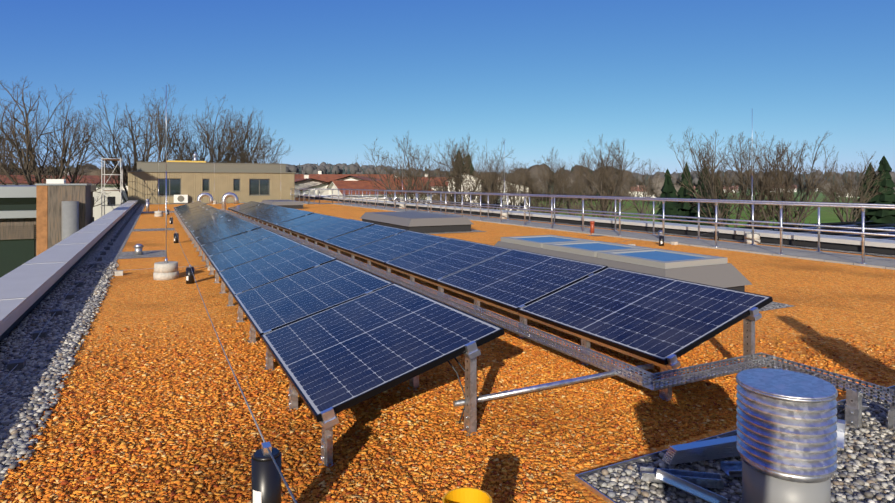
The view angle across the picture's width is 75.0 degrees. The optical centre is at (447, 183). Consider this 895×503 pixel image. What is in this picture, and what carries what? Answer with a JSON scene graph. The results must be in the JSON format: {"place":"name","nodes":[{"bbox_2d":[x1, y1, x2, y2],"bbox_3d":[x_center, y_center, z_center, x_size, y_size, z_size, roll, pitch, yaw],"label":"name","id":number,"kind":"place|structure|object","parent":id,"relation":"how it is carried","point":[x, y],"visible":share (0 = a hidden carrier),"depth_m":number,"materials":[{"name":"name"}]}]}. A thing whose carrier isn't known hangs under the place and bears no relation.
{"place":"outdoors","nodes":[
{"label":"outdoors","id":0,"kind":"place"},
{"bbox_2d":[0,179,95,277],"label":"neighbour building","id":1,"kind":"structure","parent":0,"point":[36,220],"depth_m":23.69,"materials":[{"name":"brown wood"}]},
{"bbox_2d":[101,157,122,216],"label":"scaffold tower","id":2,"kind":"structure","parent":0,"point":[120,174],"depth_m":37.47,"materials":[{"name":"grey metal"}]},
{"bbox_2d":[0,202,831,299],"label":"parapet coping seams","id":3,"kind":"object","parent":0,"point":[85,243],"visible":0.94,"depth_m":8.49,"materials":[{"name":"grey metal"}]},
{"bbox_2d":[0,197,894,502],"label":"gravel roof surface","id":4,"kind":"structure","parent":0,"point":[834,299],"depth_m":5.39,"materials":[{"name":"orange gravel"}]},
{"bbox_2d":[174,201,504,466],"bbox_3d":[-6.376,1.126,15.594,1.107,0.598,27.926,0,0,-27],"label":"solar panel row","id":5,"kind":"object","parent":4,"relation":"on","point":[336,335],"visible":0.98,"depth_m":4.21,"materials":[{"name":"blue"}]},
{"bbox_2d":[447,357,464,422],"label":"dc cables","id":6,"kind":"object","parent":5,"relation":"attached to","point":[459,382],"visible":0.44,"depth_m":3.46,"materials":[{"name":"black rubber"}]},
{"bbox_2d":[453,363,653,406],"bbox_3d":[0.702,1.240,3.612,1.435,0.082,0.034,0,0,-22],"label":"brace tube","id":7,"kind":"object","parent":5,"relation":"attached to","point":[493,396],"visible":0.97,"depth_m":3.56,"materials":[{"name":"metal"}]},
{"bbox_2d":[0,203,712,502],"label":"lightning conductor cable","id":8,"kind":"object","parent":4,"relation":"on","point":[13,365],"visible":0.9,"depth_m":5.39,"materials":[{"name":"silver metal"}]},
{"bbox_2d":[360,211,472,232],"bbox_3d":[-1.138,1.214,18.803,2.100,0.422,4.400,0,0,-27],"label":"skylight","id":9,"kind":"object","parent":4,"relation":"on","point":[420,222],"visible":0.96,"depth_m":17.16,"materials":[{"name":"grey"}]},
{"bbox_2d":[167,210,718,502],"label":"black wire posts","id":10,"kind":"object","parent":4,"relation":"on","point":[265,481],"visible":0.92,"depth_m":2.19,"materials":[{"name":"black plastic"}]},
{"bbox_2d":[0,302,894,502],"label":"brick chips","id":11,"kind":"object","parent":4,"relation":"on","point":[302,483],"visible":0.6,"depth_m":3.32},
{"bbox_2d":[153,140,759,279],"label":"lightning rods","id":12,"kind":"object","parent":4,"relation":"on","point":[166,269],"visible":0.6,"depth_m":8.73,"materials":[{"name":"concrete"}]},
{"bbox_2d":[442,487,491,502],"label":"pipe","id":13,"kind":"object","parent":4,"relation":"on","point":[466,495],"visible":1,"depth_m":1.92,"materials":[{"name":"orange plastic"}]},
{"bbox_2d":[228,201,772,400],"bbox_3d":[-3.925,1.126,15.720,1.109,0.598,26.184,0,0,-27],"label":"solar panel row","id":14,"kind":"object","parent":4,"relation":"on","point":[663,323],"visible":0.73,"depth_m":5.49,"materials":[{"name":"blue"}]},
{"bbox_2d":[590,221,594,233],"bbox_3d":[4.061,1.240,16.335,0.124,0.370,0.124,0,0,-27],"label":"roof vent pipe","id":15,"kind":"object","parent":4,"relation":"on","point":[592,223],"visible":0.85,"depth_m":16.29,"materials":[{"name":"brown plastic"}]},
{"bbox_2d":[301,201,894,269],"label":"ledge","id":16,"kind":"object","parent":4,"relation":"on","point":[870,261],"depth_m":13.49,"materials":[{"name":"grey concrete"}]},
{"bbox_2d":[494,235,752,291],"bbox_3d":[2.106,1.155,8.269,1.400,0.540,3.850,0,0,-27],"label":"skylight","id":17,"kind":"object","parent":4,"relation":"on","point":[716,271],"visible":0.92,"depth_m":7.21,"materials":[{"name":"grey"}]},
{"bbox_2d":[0,0,894,174],"label":"sky","id":18,"kind":"structure","parent":0,"point":[332,79],"materials":[{"name":"blue"}]},
{"bbox_2d":[0,197,894,502],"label":"grey gravel","id":19,"kind":"structure","parent":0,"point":[114,253],"depth_m":10.46,"materials":[{"name":"grey gravel"}]},
{"bbox_2d":[0,262,894,502],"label":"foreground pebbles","id":20,"kind":"object","parent":19,"relation":"on","point":[50,359],"visible":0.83,"depth_m":3.60,"materials":[{"name":"grey gravel"}]},
{"bbox_2d":[640,389,868,502],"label":"tray offcuts","id":21,"kind":"object","parent":20,"relation":"on","point":[692,482],"visible":0.6,"depth_m":2.87,"materials":[{"name":"metal"}]},
{"bbox_2d":[575,385,894,502],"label":"metal edging strip","id":22,"kind":"object","parent":19,"relation":"on","point":[593,489],"visible":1,"depth_m":2.91,"materials":[{"name":"silver metal"}]},
{"bbox_2d":[736,368,837,502],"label":"ventilation pipe","id":23,"kind":"object","parent":19,"relation":"on","point":[786,437],"visible":1,"depth_m":2.28,"materials":[{"name":"metal"}]},
{"bbox_2d":[220,209,894,429],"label":"cable tray","id":24,"kind":"object","parent":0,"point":[769,361],"visible":0.98,"depth_m":3.87,"materials":[{"name":"metal"}]},
{"bbox_2d":[528,188,859,227],"bbox_3d":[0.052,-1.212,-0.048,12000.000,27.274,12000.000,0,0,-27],"label":"terrain fields","id":25,"kind":"structure","parent":0,"point":[826,216],"depth_m":267.51,"materials":[{"name":"green plant"}]},
{"bbox_2d":[0,111,37,174],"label":"bare tree","id":26,"kind":"object","parent":25,"relation":"on","point":[6,159],"visible":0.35,"depth_m":88.05,"materials":[{"name":"brown plant"}]},
{"bbox_2d":[0,76,118,206],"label":"bare tree","id":27,"kind":"object","parent":25,"relation":"on","point":[26,164],"visible":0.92,"depth_m":50.88,"materials":[{"name":"brown plant"}]},
{"bbox_2d":[68,84,201,201],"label":"bare tree","id":28,"kind":"object","parent":25,"relation":"on","point":[135,153],"visible":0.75,"depth_m":60.40,"materials":[{"name":"brown plant"}]},
{"bbox_2d":[145,95,289,162],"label":"bare tree","id":29,"kind":"object","parent":25,"relation":"on","point":[213,152],"visible":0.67,"depth_m":69.27,"materials":[{"name":"brown plant"}]},
{"bbox_2d":[168,108,293,163],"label":"bare tree","id":30,"kind":"object","parent":25,"relation":"on","point":[241,158],"visible":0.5,"depth_m":71.66,"materials":[{"name":"brown plant"}]},
{"bbox_2d":[245,137,281,163],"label":"bare tree","id":31,"kind":"object","parent":25,"relation":"on","point":[264,159],"visible":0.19,"depth_m":113.35,"materials":[{"name":"brown plant"}]},
{"bbox_2d":[349,130,441,203],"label":"bare tree","id":32,"kind":"object","parent":25,"relation":"on","point":[409,178],"visible":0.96,"depth_m":74.66,"materials":[{"name":"brown plant"}]},
{"bbox_2d":[0,170,852,221],"bbox_3d":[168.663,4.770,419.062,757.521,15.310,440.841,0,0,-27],"label":"village houses","id":33,"kind":"structure","parent":25,"relation":"on","point":[319,180],"depth_m":87.89,"materials":[{"name":"ceramic"}]},
{"bbox_2d":[9,163,876,200],"bbox_3d":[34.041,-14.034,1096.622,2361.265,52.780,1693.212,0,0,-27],"label":"trees","id":34,"kind":"object","parent":25,"relation":"on","point":[330,172],"visible":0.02,"depth_m":699.84,"materials":[{"name":"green plant"}]},
{"bbox_2d":[7,161,894,200],"bbox_3d":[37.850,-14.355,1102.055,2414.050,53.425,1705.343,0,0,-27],"label":"distant trees","id":35,"kind":"object","parent":25,"relation":"on","point":[307,168],"visible":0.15,"depth_m":732.46,"materials":[{"name":"brown plant"}]},
{"bbox_2d":[422,133,501,206],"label":"bare tree","id":36,"kind":"object","parent":25,"relation":"on","point":[457,169],"visible":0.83,"depth_m":80.25,"materials":[{"name":"brown plant"}]},
{"bbox_2d":[66,165,894,208],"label":"distant trees","id":37,"kind":"object","parent":25,"relation":"on","point":[659,187],"visible":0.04,"depth_m":316.10,"materials":[{"name":"plant"}]},
{"bbox_2d":[459,139,530,210],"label":"bare tree","id":38,"kind":"object","parent":25,"relation":"on","point":[494,179],"visible":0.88,"depth_m":69.35,"materials":[{"name":"brown plant"}]},
{"bbox_2d":[498,162,528,210],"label":"bare tree","id":39,"kind":"object","parent":25,"relation":"on","point":[519,183],"visible":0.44,"depth_m":117.90,"materials":[{"name":"brown plant"}]},
{"bbox_2d":[505,146,586,214],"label":"bare tree","id":40,"kind":"object","parent":25,"relation":"on","point":[556,191],"visible":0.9,"depth_m":63.22,"materials":[{"name":"brown plant"}]},
{"bbox_2d":[552,154,597,215],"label":"bare tree","id":41,"kind":"object","parent":25,"relation":"on","point":[575,199],"visible":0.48,"depth_m":96.94,"materials":[{"name":"brown plant"}]},
{"bbox_2d":[568,137,648,218],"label":"bare tree","id":42,"kind":"object","parent":25,"relation":"on","point":[603,177],"visible":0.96,"depth_m":56.88,"materials":[{"name":"brown plant"}]},
{"bbox_2d":[611,160,673,220],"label":"bare tree","id":43,"kind":"object","parent":25,"relation":"on","point":[643,191],"visible":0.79,"depth_m":103.44,"materials":[{"name":"brown plant"}]},
{"bbox_2d":[450,149,894,226],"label":"conifer trees","id":44,"kind":"object","parent":25,"relation":"on","point":[874,216],"visible":0.21,"depth_m":82.89,"materials":[{"name":"green plant"}]},
{"bbox_2d":[655,128,800,227],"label":"bare tree","id":45,"kind":"object","parent":25,"relation":"on","point":[713,187],"visible":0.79,"depth_m":45.90,"materials":[{"name":"brown plant"}]},
{"bbox_2d":[699,130,848,229],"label":"bare tree","id":46,"kind":"object","parent":25,"relation":"on","point":[786,188],"visible":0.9,"depth_m":43.29,"materials":[{"name":"brown plant"}]},
{"bbox_2d":[735,221,894,239],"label":"neighbour hall","id":47,"kind":"structure","parent":25,"relation":"on","point":[881,226],"depth_m":41.27,"materials":[{"name":"white"}]},
{"bbox_2d":[809,151,890,224],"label":"bare tree","id":48,"kind":"object","parent":25,"relation":"on","point":[849,188],"visible":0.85,"depth_m":74.29,"materials":[{"name":"brown plant"}]},
{"bbox_3d":[-7.060,6.950,27.706,15.410,10.950,63.980,0,0,-27],"label":"building roof slab","id":49,"kind":"object","parent":25,"relation":"on","visible":0},
{"bbox_2d":[127,153,295,203],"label":"penthouse building","id":50,"kind":"structure","parent":49,"relation":"on","point":[189,181],"depth_m":42.73,"materials":[{"name":"beige paint"}]},
{"bbox_2d":[197,192,237,209],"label":"vent pipes","id":51,"kind":"object","parent":49,"relation":"on","point":[224,197],"visible":0.83,"depth_m":30.47,"materials":[{"name":"metal"}]},
{"bbox_2d":[261,200,303,208],"bbox_3d":[-9.756,1.214,34.173,1.800,0.422,4.000,0,0,-27],"label":"skylight","id":52,"kind":"object","parent":49,"relation":"on","point":[293,204],"visible":0.79,"depth_m":32.60,"materials":[{"name":"grey"}]},
{"bbox_2d":[134,199,662,254],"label":"roof vents","id":53,"kind":"object","parent":49,"relation":"on","point":[138,249],"visible":0.85,"depth_m":11.59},
{"bbox_2d":[0,195,894,341],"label":"parapet walls","id":54,"kind":"structure","parent":49,"relation":"on","point":[35,284],"depth_m":12.54,"materials":[{"name":"grey concrete"}]},
{"bbox_2d":[290,188,894,263],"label":"guard rails","id":55,"kind":"object","parent":49,"relation":"on","point":[863,233],"visible":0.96,"depth_m":14.54,"materials":[{"name":"metal"}]}
]}

